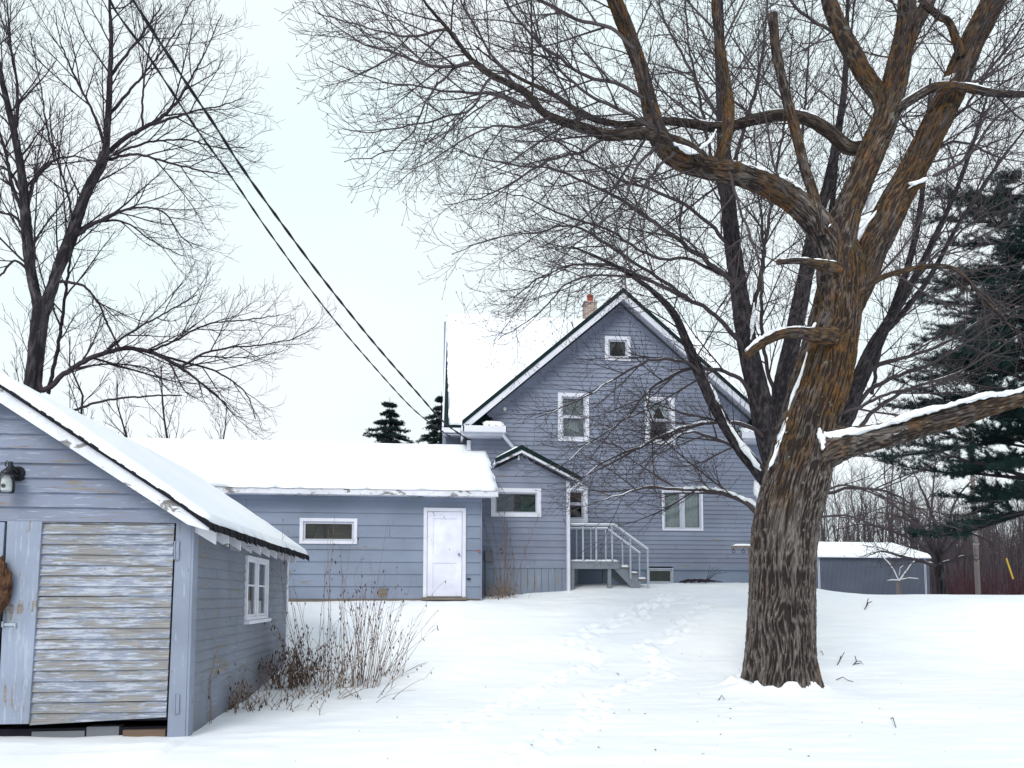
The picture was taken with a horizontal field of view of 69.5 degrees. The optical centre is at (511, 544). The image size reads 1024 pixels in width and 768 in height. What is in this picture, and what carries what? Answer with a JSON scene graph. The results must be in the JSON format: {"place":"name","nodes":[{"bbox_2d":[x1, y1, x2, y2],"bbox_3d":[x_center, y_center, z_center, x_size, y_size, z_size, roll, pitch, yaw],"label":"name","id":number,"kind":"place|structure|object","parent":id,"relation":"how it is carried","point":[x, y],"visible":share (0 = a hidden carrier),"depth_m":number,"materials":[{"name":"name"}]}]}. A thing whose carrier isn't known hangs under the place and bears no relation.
{"place":"outdoors","nodes":[
{"label":"outdoors","id":0,"kind":"place"},
{"bbox_2d":[0,583,1023,767],"bbox_3d":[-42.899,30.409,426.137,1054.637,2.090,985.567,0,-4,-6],"label":"snow ground","id":1,"kind":"structure","parent":0,"point":[932,674],"depth_m":10.94,"materials":[{"name":"white snow"}]},
{"bbox_2d":[2,283,72,382],"bbox_3d":[-19.056,-4.067,28.597,3.312,12.562,3.206,2,-5,-31],"label":"young tree","id":2,"kind":"object","parent":1,"relation":"on","point":[15,367],"visible":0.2,"depth_m":28.62,"materials":[{"name":"brown plant"}]},
{"bbox_2d":[30,302,127,435],"bbox_3d":[-16.048,-3.421,27.216,1.961,11.184,3.608,0,-4,5],"label":"young tree","id":3,"kind":"object","parent":1,"relation":"on","point":[82,398],"visible":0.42,"depth_m":27.41,"materials":[{"name":"brown plant"}]},
{"bbox_2d":[90,355,148,436],"bbox_3d":[-15.445,-2.674,29.627,2.542,9.962,2.327,0,-4,-6],"label":"young tree","id":4,"kind":"object","parent":1,"relation":"on","point":[120,417],"visible":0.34,"depth_m":29.55,"materials":[{"name":"brown plant"}]},
{"bbox_2d":[0,372,308,736],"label":"wooden shed","id":5,"kind":"structure","parent":1,"relation":"on","point":[146,581],"depth_m":7.94,"materials":[{"name":"paint"}]},
{"bbox_2d":[0,522,6,629],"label":"door","id":6,"kind":"structure","parent":5,"relation":"in","point":[3,525],"depth_m":7.84,"materials":[{"name":"paint"}]},
{"bbox_2d":[0,555,12,614],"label":"wreath","id":7,"kind":"object","parent":5,"relation":"hanging from","point":[6,584],"visible":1,"depth_m":7.72,"materials":[{"name":"brown plant"}]},
{"bbox_2d":[0,460,25,493],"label":"wall lamp","id":8,"kind":"object","parent":5,"relation":"attached to","point":[11,474],"visible":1,"depth_m":7.77,"materials":[{"name":"black metal"}]},
{"bbox_2d":[0,521,179,724],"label":"door","id":9,"kind":"structure","parent":5,"relation":"in","point":[86,625],"depth_m":7.89,"materials":[{"name":"paint"}]},
{"bbox_2d":[244,555,271,623],"bbox_3d":[-3.815,0.671,11.005,0.172,0.968,1.418,0,-4,-6],"label":"window","id":10,"kind":"structure","parent":5,"relation":"in","point":[256,616],"depth_m":10.96,"materials":[{"name":"white paint"}]},
{"bbox_2d":[123,344,195,438],"bbox_3d":[-13.098,-2.948,28.726,3.406,10.369,2.679,-2,-4,21],"label":"young tree","id":11,"kind":"object","parent":1,"relation":"on","point":[163,418],"visible":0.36,"depth_m":28.96,"materials":[{"name":"brown plant"}]},
{"bbox_2d":[0,0,336,439],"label":"ash tree","id":12,"kind":"object","parent":1,"relation":"on","point":[43,307],"visible":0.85,"depth_m":26.21,"materials":[{"name":"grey plant"}]},
{"bbox_2d":[207,645,223,723],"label":"dry weed","id":13,"kind":"object","parent":1,"relation":"on","point":[210,689],"visible":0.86,"depth_m":8.69,"materials":[{"name":"brown plant"}]},
{"bbox_2d":[205,369,234,438],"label":"young tree","id":14,"kind":"object","parent":1,"relation":"on","point":[225,423],"visible":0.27,"depth_m":31.43,"materials":[{"name":"brown plant"}]},
{"bbox_2d":[224,664,302,712],"bbox_3d":[-3.592,1.886,9.664,1.318,0.673,1.020,-2,-4,23],"label":"dry weed","id":15,"kind":"object","parent":1,"relation":"on","point":[236,700],"visible":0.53,"depth_m":9.61,"materials":[{"name":"brown plant"}]},
{"bbox_2d":[227,662,329,715],"bbox_3d":[-3.345,1.882,9.586,1.877,0.662,0.959,1,-4,-17],"label":"dry weed","id":16,"kind":"object","parent":1,"relation":"on","point":[246,694],"visible":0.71,"depth_m":9.61,"materials":[{"name":"brown plant"}]},
{"bbox_2d":[257,638,334,690],"bbox_3d":[-3.509,1.844,11.316,1.574,0.847,0.953,0,-4,-6],"label":"dry weed","id":17,"kind":"object","parent":1,"relation":"on","point":[294,679],"visible":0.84,"depth_m":11.24,"materials":[{"name":"brown plant"}]},
{"bbox_2d":[126,437,497,601],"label":"garage","id":18,"kind":"structure","parent":1,"relation":"on","point":[424,501],"depth_m":17.17,"materials":[{"name":"paint"}]},
{"bbox_2d":[299,518,357,543],"bbox_3d":[-4.221,-0.320,17.003,1.300,0.592,0.065,0,-4,-6],"label":"window","id":19,"kind":"structure","parent":18,"relation":"in","point":[303,521],"depth_m":16.99,"materials":[{"name":"white paint"}]},
{"bbox_2d":[422,508,466,599],"bbox_3d":[-1.572,0.203,17.233,1.046,2.151,0.150,0,-4,-6],"label":"door","id":20,"kind":"structure","parent":18,"relation":"in","point":[444,548],"depth_m":17.23,"materials":[{"name":"white paint"}]},
{"bbox_2d":[262,618,379,687],"bbox_3d":[-3.067,1.713,11.712,1.947,1.128,0.912,0,-4,-6],"label":"dry weed","id":21,"kind":"object","parent":1,"relation":"on","point":[301,655],"visible":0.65,"depth_m":11.62,"materials":[{"name":"brown plant"}]},
{"bbox_2d":[264,516,403,687],"bbox_3d":[-2.830,0.906,11.762,2.230,2.768,0.629,0,-4,-6],"label":"dry weed","id":22,"kind":"object","parent":1,"relation":"on","point":[328,567],"visible":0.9,"depth_m":11.71,"materials":[{"name":"brown plant"}]},
{"bbox_2d":[241,641,431,702],"bbox_3d":[-2.671,1.849,10.897,3.033,0.873,1.633,0,-4,-6],"label":"dry weed","id":23,"kind":"object","parent":1,"relation":"on","point":[343,671],"visible":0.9,"depth_m":10.77,"materials":[{"name":"brown plant"}]},
{"bbox_2d":[338,555,409,687],"bbox_3d":[-2.207,1.228,11.890,1.165,2.152,0.749,0,-4,-6],"label":"dry weed","id":24,"kind":"object","parent":1,"relation":"on","point":[361,656],"visible":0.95,"depth_m":11.79,"materials":[{"name":"brown plant"}]},
{"bbox_2d":[362,401,414,443],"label":"spruce","id":25,"kind":"object","parent":1,"relation":"on","point":[389,434],"visible":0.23,"depth_m":45.71,"materials":[{"name":"green plant"}]},
{"bbox_2d":[366,581,445,675],"bbox_3d":[-1.831,1.439,12.686,1.372,1.657,0.583,0,-4,-6],"label":"dry weed","id":26,"kind":"object","parent":1,"relation":"on","point":[387,671],"visible":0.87,"depth_m":12.59,"materials":[{"name":"brown plant"}]},
{"bbox_2d":[415,391,442,443],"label":"spruce","id":27,"kind":"object","parent":1,"relation":"on","point":[437,423],"visible":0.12,"depth_m":48.05,"materials":[{"name":"green plant"}]},
{"bbox_2d":[482,578,535,599],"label":"grass tuft","id":28,"kind":"object","parent":1,"relation":"on","point":[496,592],"visible":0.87,"depth_m":17.71,"materials":[{"name":"brown plant"}]},
{"bbox_2d":[482,484,539,596],"bbox_3d":[-0.078,-0.095,18.237,1.541,2.809,0.702,0,-4,-6],"label":"sapling","id":29,"kind":"object","parent":1,"relation":"on","point":[504,557],"visible":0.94,"depth_m":18.12,"materials":[{"name":"brown plant"}]},
{"bbox_2d":[482,445,582,595],"bbox_3d":[0.407,-0.399,19.247,2.587,4.081,1.870,0,-4,-6],"label":"entry annex","id":30,"kind":"object","parent":1,"relation":"on","point":[546,555],"visible":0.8,"depth_m":18.55,"materials":[{"name":"paint"}]},
{"bbox_2d":[491,488,540,516],"bbox_3d":[0.103,-1.068,18.569,1.271,0.723,0.065,0,-4,-6],"label":"window","id":31,"kind":"structure","parent":30,"relation":"in","point":[537,493],"depth_m":18.56,"materials":[{"name":"white paint"}]},
{"bbox_2d":[441,287,761,587],"bbox_3d":[3.784,-3.850,27.450,12.828,12.711,14.260,0,-4,-6],"label":"farmhouse","id":32,"kind":"object","parent":1,"relation":"on","point":[697,537],"visible":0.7,"depth_m":20.75,"materials":[{"name":"paint"}]},
{"bbox_2d":[108,0,450,437],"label":"overhead cable","id":33,"kind":"object","parent":32,"relation":"attached to","point":[191,121],"visible":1,"depth_m":12.78,"materials":[{"name":"black plastic"}]},
{"bbox_2d":[131,0,467,439],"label":"overhead cable","id":34,"kind":"object","parent":32,"relation":"attached to","point":[150,27],"visible":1,"depth_m":12.20,"materials":[{"name":"black plastic"}]},
{"bbox_2d":[558,393,588,441],"bbox_3d":[1.708,-3.557,20.607,0.877,1.365,0.127,0,-4,-6],"label":"window","id":35,"kind":"structure","parent":32,"relation":"in","point":[573,426],"depth_m":20.62,"materials":[{"name":"white paint"}]},
{"bbox_2d":[570,486,587,522],"bbox_3d":[1.762,-1.118,20.442,0.649,1.014,0.127,0,-4,-6],"label":"window","id":36,"kind":"structure","parent":32,"relation":"in","point":[584,517],"depth_m":20.41,"materials":[{"name":"white paint"}]},
{"bbox_2d":[605,336,630,360],"bbox_3d":[2.975,-5.543,20.879,0.738,0.696,0.127,0,-4,-6],"label":"window","id":37,"kind":"structure","parent":32,"relation":"in","point":[607,338],"depth_m":20.84,"materials":[{"name":"white paint"}]},
{"bbox_2d":[644,397,674,444],"bbox_3d":[4.161,-3.503,20.861,0.871,1.354,0.127,0,-4,-6],"label":"window","id":38,"kind":"structure","parent":32,"relation":"in","point":[672,413],"depth_m":20.86,"materials":[{"name":"white paint"}]},
{"bbox_2d":[649,568,673,583],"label":"window","id":39,"kind":"structure","parent":32,"relation":"in","point":[650,569],"depth_m":20.52,"materials":[{"name":"grey paint"}]},
{"bbox_2d":[661,490,702,530],"bbox_3d":[4.775,-0.969,20.749,1.182,1.140,0.127,0,-4,-6],"label":"window","id":40,"kind":"structure","parent":32,"relation":"in","point":[690,516],"depth_m":20.77,"materials":[{"name":"white paint"}]},
{"bbox_2d":[570,523,648,589],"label":"entry steps","id":41,"kind":"structure","parent":1,"relation":"on","point":[617,572],"depth_m":18.89,"materials":[{"name":"grey wood"}]},
{"bbox_2d":[274,0,1023,688],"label":"maple tree","id":42,"kind":"object","parent":1,"relation":"on","point":[814,442],"visible":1,"depth_m":11.53,"materials":[{"name":"brown plant"}]},
{"bbox_2d":[412,0,1023,568],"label":"silver maple","id":43,"kind":"object","parent":1,"relation":"on","point":[766,406],"visible":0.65,"depth_m":14.38,"materials":[{"name":"grey plant"}]},
{"bbox_2d":[731,544,750,568],"bbox_3d":[4.395,1.195,13.483,0.752,2.438,0.090,0,-4,-6],"label":"clothesline post","id":44,"kind":"object","parent":1,"relation":"on","point":[743,546],"visible":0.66,"depth_m":13.52,"materials":[{"name":"grey wood"}]},
{"bbox_2d":[819,500,831,539],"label":"woodland tree","id":45,"kind":"object","parent":1,"relation":"on","point":[823,524],"visible":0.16,"depth_m":94.20,"materials":[{"name":"plant"}]},
{"bbox_2d":[820,510,833,540],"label":"woodland tree","id":46,"kind":"object","parent":1,"relation":"on","point":[825,529],"visible":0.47,"depth_m":77.82,"materials":[{"name":"brown plant"}]},
{"bbox_2d":[819,495,835,541],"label":"woodland tree","id":47,"kind":"object","parent":1,"relation":"on","point":[822,539],"visible":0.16,"depth_m":93.42,"materials":[{"name":"brown plant"}]},
{"bbox_2d":[823,486,838,541],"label":"woodland tree","id":48,"kind":"object","parent":1,"relation":"on","point":[829,517],"visible":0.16,"depth_m":101.44,"materials":[{"name":"brown plant"}]},
{"bbox_2d":[825,487,839,541],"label":"woodland tree","id":49,"kind":"object","parent":1,"relation":"on","point":[831,504],"visible":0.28,"depth_m":87.11,"materials":[{"name":"brown plant"}]},
{"bbox_2d":[825,502,840,541],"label":"woodland tree","id":50,"kind":"object","parent":1,"relation":"on","point":[835,525],"visible":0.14,"depth_m":99.20,"materials":[{"name":"plant"}]},
{"bbox_2d":[820,472,855,541],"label":"woodland tree","id":51,"kind":"object","parent":1,"relation":"on","point":[837,538],"visible":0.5,"depth_m":68.96,"materials":[{"name":"brown plant"}]},
{"bbox_2d":[834,492,848,541],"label":"pale tree","id":52,"kind":"object","parent":1,"relation":"on","point":[840,522],"visible":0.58,"depth_m":62.89,"materials":[{"name":"grey plant"}]},
{"bbox_2d":[827,464,859,541],"bbox_3d":[28.083,-2.247,63.818,3.348,13.908,2.582,-1,-4,10],"label":"woodland tree","id":53,"kind":"object","parent":1,"relation":"on","point":[835,503],"visible":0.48,"depth_m":63.71,"materials":[{"name":"brown plant"}]},
{"bbox_2d":[835,480,856,541],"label":"woodland tree","id":54,"kind":"object","parent":1,"relation":"on","point":[847,508],"visible":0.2,"depth_m":83.16,"materials":[{"name":"brown plant"}]},
{"bbox_2d":[841,493,863,541],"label":"woodland tree","id":55,"kind":"object","parent":1,"relation":"on","point":[853,527],"visible":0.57,"depth_m":65.07,"materials":[{"name":"brown plant"}]},
{"bbox_2d":[841,485,865,540],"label":"woodland tree","id":56,"kind":"object","parent":1,"relation":"on","point":[850,514],"visible":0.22,"depth_m":80.39,"materials":[{"name":"plant"}]},
{"bbox_2d":[839,459,869,541],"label":"woodland tree","id":57,"kind":"object","parent":1,"relation":"on","point":[851,498],"visible":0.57,"depth_m":75.25,"materials":[{"name":"brown plant"}]},
{"bbox_2d":[848,491,864,541],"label":"woodland tree","id":58,"kind":"object","parent":1,"relation":"on","point":[857,508],"visible":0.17,"depth_m":92.16,"materials":[{"name":"plant"}]},
{"bbox_2d":[840,459,876,541],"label":"woodland tree","id":59,"kind":"object","parent":1,"relation":"on","point":[861,509],"visible":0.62,"depth_m":73.28,"materials":[{"name":"brown plant"}]},
{"bbox_2d":[849,459,876,541],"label":"woodland tree","id":60,"kind":"object","parent":1,"relation":"on","point":[860,497],"visible":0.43,"depth_m":79.41,"materials":[{"name":"brown plant"}]},
{"bbox_2d":[854,477,876,541],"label":"woodland tree","id":61,"kind":"object","parent":1,"relation":"on","point":[864,505],"visible":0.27,"depth_m":80.27,"materials":[{"name":"brown plant"}]},
{"bbox_2d":[855,493,882,540],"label":"woodland tree","id":62,"kind":"object","parent":1,"relation":"on","point":[869,517],"visible":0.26,"depth_m":76.98,"materials":[{"name":"plant"}]},
{"bbox_2d":[853,480,884,541],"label":"woodland tree","id":63,"kind":"object","parent":1,"relation":"on","point":[865,504],"visible":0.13,"depth_m":86.84,"materials":[{"name":"brown plant"}]},
{"bbox_2d":[866,496,879,541],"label":"woodland tree","id":64,"kind":"object","parent":1,"relation":"on","point":[873,520],"visible":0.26,"depth_m":74.12,"materials":[{"name":"plant"}]},
{"bbox_2d":[816,542,930,594],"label":"pole barn","id":65,"kind":"structure","parent":1,"relation":"on","point":[836,572],"depth_m":55.82,"materials":[{"name":"grey metal"}]},
{"bbox_2d":[861,470,886,541],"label":"woodland tree","id":66,"kind":"object","parent":1,"relation":"on","point":[874,499],"visible":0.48,"depth_m":71.80,"materials":[{"name":"brown plant"}]},
{"bbox_2d":[865,499,888,541],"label":"woodland tree","id":67,"kind":"object","parent":1,"relation":"on","point":[882,523],"visible":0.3,"depth_m":75.37,"materials":[{"name":"plant"}]},
{"bbox_2d":[869,485,886,541],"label":"woodland tree","id":68,"kind":"object","parent":1,"relation":"on","point":[879,535],"visible":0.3,"depth_m":74.89,"materials":[{"name":"brown plant"}]},
{"bbox_2d":[872,448,900,541],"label":"woodland tree","id":69,"kind":"object","parent":1,"relation":"on","point":[887,494],"visible":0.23,"depth_m":77.72,"materials":[{"name":"brown plant"}]},
{"bbox_2d":[876,448,901,542],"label":"woodland tree","id":70,"kind":"object","parent":1,"relation":"on","point":[891,487],"visible":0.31,"depth_m":69.06,"materials":[{"name":"brown plant"}]},
{"bbox_2d":[878,479,900,542],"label":"woodland tree","id":71,"kind":"object","parent":1,"relation":"on","point":[894,489],"visible":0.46,"depth_m":66.64,"materials":[{"name":"brown plant"}]},
{"bbox_2d":[881,556,917,594],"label":"young fruit tree","id":72,"kind":"object","parent":1,"relation":"on","point":[898,585],"visible":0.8,"depth_m":40.28,"materials":[{"name":"grey wood"}]},
{"bbox_2d":[889,444,920,546],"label":"woodland tree","id":73,"kind":"object","parent":1,"relation":"on","point":[905,540],"visible":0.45,"depth_m":68.34,"materials":[{"name":"plant"}]},
{"bbox_2d":[902,477,916,547],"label":"woodland tree","id":74,"kind":"object","parent":1,"relation":"on","point":[910,499],"visible":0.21,"depth_m":83.70,"materials":[{"name":"brown plant"}]},
{"bbox_2d":[901,478,922,551],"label":"woodland tree","id":75,"kind":"object","parent":1,"relation":"on","point":[909,519],"visible":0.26,"depth_m":70.37,"materials":[{"name":"brown plant"}]},
{"bbox_2d":[899,470,925,547],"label":"woodland tree","id":76,"kind":"object","parent":1,"relation":"on","point":[910,498],"visible":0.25,"depth_m":80.32,"materials":[{"name":"brown plant"}]},
{"bbox_2d":[902,472,925,549],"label":"woodland tree","id":77,"kind":"object","parent":1,"relation":"on","point":[913,499],"visible":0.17,"depth_m":83.40,"materials":[{"name":"brown plant"}]},
{"bbox_2d":[908,497,919,549],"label":"woodland tree","id":78,"kind":"object","parent":1,"relation":"on","point":[914,527],"visible":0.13,"depth_m":68.86,"materials":[{"name":"brown plant"}]},
{"bbox_2d":[827,467,1011,593],"bbox_3d":[21.035,-0.995,38.604,10.778,7.890,6.851,0,-4,-6],"label":"fruit tree","id":79,"kind":"object","parent":1,"relation":"on","point":[938,555],"visible":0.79,"depth_m":38.32,"materials":[{"name":"brown plant"}]},
{"bbox_2d":[825,497,1023,594],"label":"undergrowth","id":80,"kind":"object","parent":1,"relation":"on","point":[1014,559],"visible":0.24,"depth_m":63.04,"materials":[{"name":"brown plant"}]},
{"bbox_2d":[918,471,935,550],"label":"woodland tree","id":81,"kind":"object","parent":1,"relation":"on","point":[923,498],"visible":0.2,"depth_m":93.70,"materials":[{"name":"brown plant"}]},
{"bbox_2d":[907,433,949,593],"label":"woodland tree","id":82,"kind":"object","parent":1,"relation":"on","point":[932,498],"visible":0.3,"depth_m":65.92,"materials":[{"name":"brown plant"}]},
{"bbox_2d":[924,475,948,591],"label":"woodland tree","id":83,"kind":"object","parent":1,"relation":"on","point":[939,505],"visible":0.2,"depth_m":77.32,"materials":[{"name":"plant"}]},
{"bbox_2d":[852,162,1023,541],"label":"white pine","id":84,"kind":"object","parent":1,"relation":"on","point":[1011,434],"visible":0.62,"depth_m":29.81,"materials":[{"name":"green plant"}]},
{"bbox_2d":[934,480,948,546],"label":"woodland tree","id":85,"kind":"object","parent":1,"relation":"on","point":[940,501],"visible":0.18,"depth_m":76.86,"materials":[{"name":"brown plant"}]},
{"bbox_2d":[934,570,971,594],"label":"red shrub","id":86,"kind":"object","parent":1,"relation":"on","point":[953,589],"visible":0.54,"depth_m":53.51,"materials":[{"name":"red plant"}]},
{"bbox_2d":[946,506,962,583],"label":"woodland tree","id":87,"kind":"object","parent":1,"relation":"on","point":[953,540],"visible":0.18,"depth_m":65.75,"materials":[{"name":"plant"}]},
{"bbox_2d":[970,475,980,594],"bbox_3d":[27.802,-1.407,44.337,0.317,9.201,0.322,0,-4,-6],"label":"utility pole","id":88,"kind":"object","parent":1,"relation":"on","point":[977,575],"visible":0.42,"depth_m":44.09,"materials":[{"name":"grey wood"}]},
{"bbox_2d":[946,565,1017,594],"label":"red shrub","id":89,"kind":"object","parent":1,"relation":"on","point":[988,590],"visible":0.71,"depth_m":49.42,"materials":[{"name":"red plant"}]},
{"bbox_2d":[972,472,1002,578],"bbox_3d":[41.978,-1.474,65.247,2.564,12.442,2.891,-3,-5,40],"label":"woodland tree","id":90,"kind":"object","parent":1,"relation":"on","point":[988,534],"visible":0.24,"depth_m":64.90,"materials":[{"name":"brown plant"}]},
{"bbox_2d":[987,483,1003,560],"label":"woodland tree","id":91,"kind":"object","parent":1,"relation":"on","point":[994,534],"visible":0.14,"depth_m":70.71,"materials":[{"name":"brown plant"}]},
{"bbox_2d":[987,477,1012,555],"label":"woodland tree","id":92,"kind":"object","parent":1,"relation":"on","point":[996,528],"visible":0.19,"depth_m":71.70,"materials":[{"name":"brown plant"}]},
{"bbox_2d":[982,567,1023,594],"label":"red shrub","id":93,"kind":"object","parent":1,"relation":"on","point":[1014,591],"visible":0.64,"depth_m":50.79,"materials":[{"name":"red plant"}]},
{"bbox_2d":[1006,558,1013,578],"bbox_3d":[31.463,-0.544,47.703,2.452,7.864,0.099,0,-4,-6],"label":"guy marker","id":94,"kind":"object","parent":1,"relation":"on","point":[1009,568],"visible":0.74,"depth_m":47.59,"materials":[{"name":"yellow plastic"}]},
{"bbox_2d":[1002,500,1021,578],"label":"woodland tree","id":95,"kind":"object","parent":1,"relation":"on","point":[1014,529],"visible":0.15,"depth_m":72.88,"materials":[{"name":"brown plant"}]},
{"bbox_2d":[1008,472,1023,558],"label":"woodland tree","id":96,"kind":"object","parent":1,"relation":"on","point":[1022,519],"visible":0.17,"depth_m":70.39,"materials":[{"name":"plant"}]},
{"bbox_2d":[1011,467,1023,587],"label":"woodland tree","id":97,"kind":"object","parent":1,"relation":"on","point":[1019,524],"visible":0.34,"depth_m":69.23,"materials":[{"name":"plant"}]},
{"bbox_2d":[0,0,1023,552],"label":"sky","id":98,"kind":"structure","parent":0,"point":[331,392],"materials":[{"name":"white"}]},
{"bbox_2d":[679,566,726,582],"bbox_3d":[5.171,0.786,19.953,1.330,0.507,0.631,0,-4,-6],"label":"branch pile","id":99,"kind":"object","parent":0,"point":[698,580],"visible":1,"depth_m":19.90,"materials":[{"name":"brown plant"}]}
]}

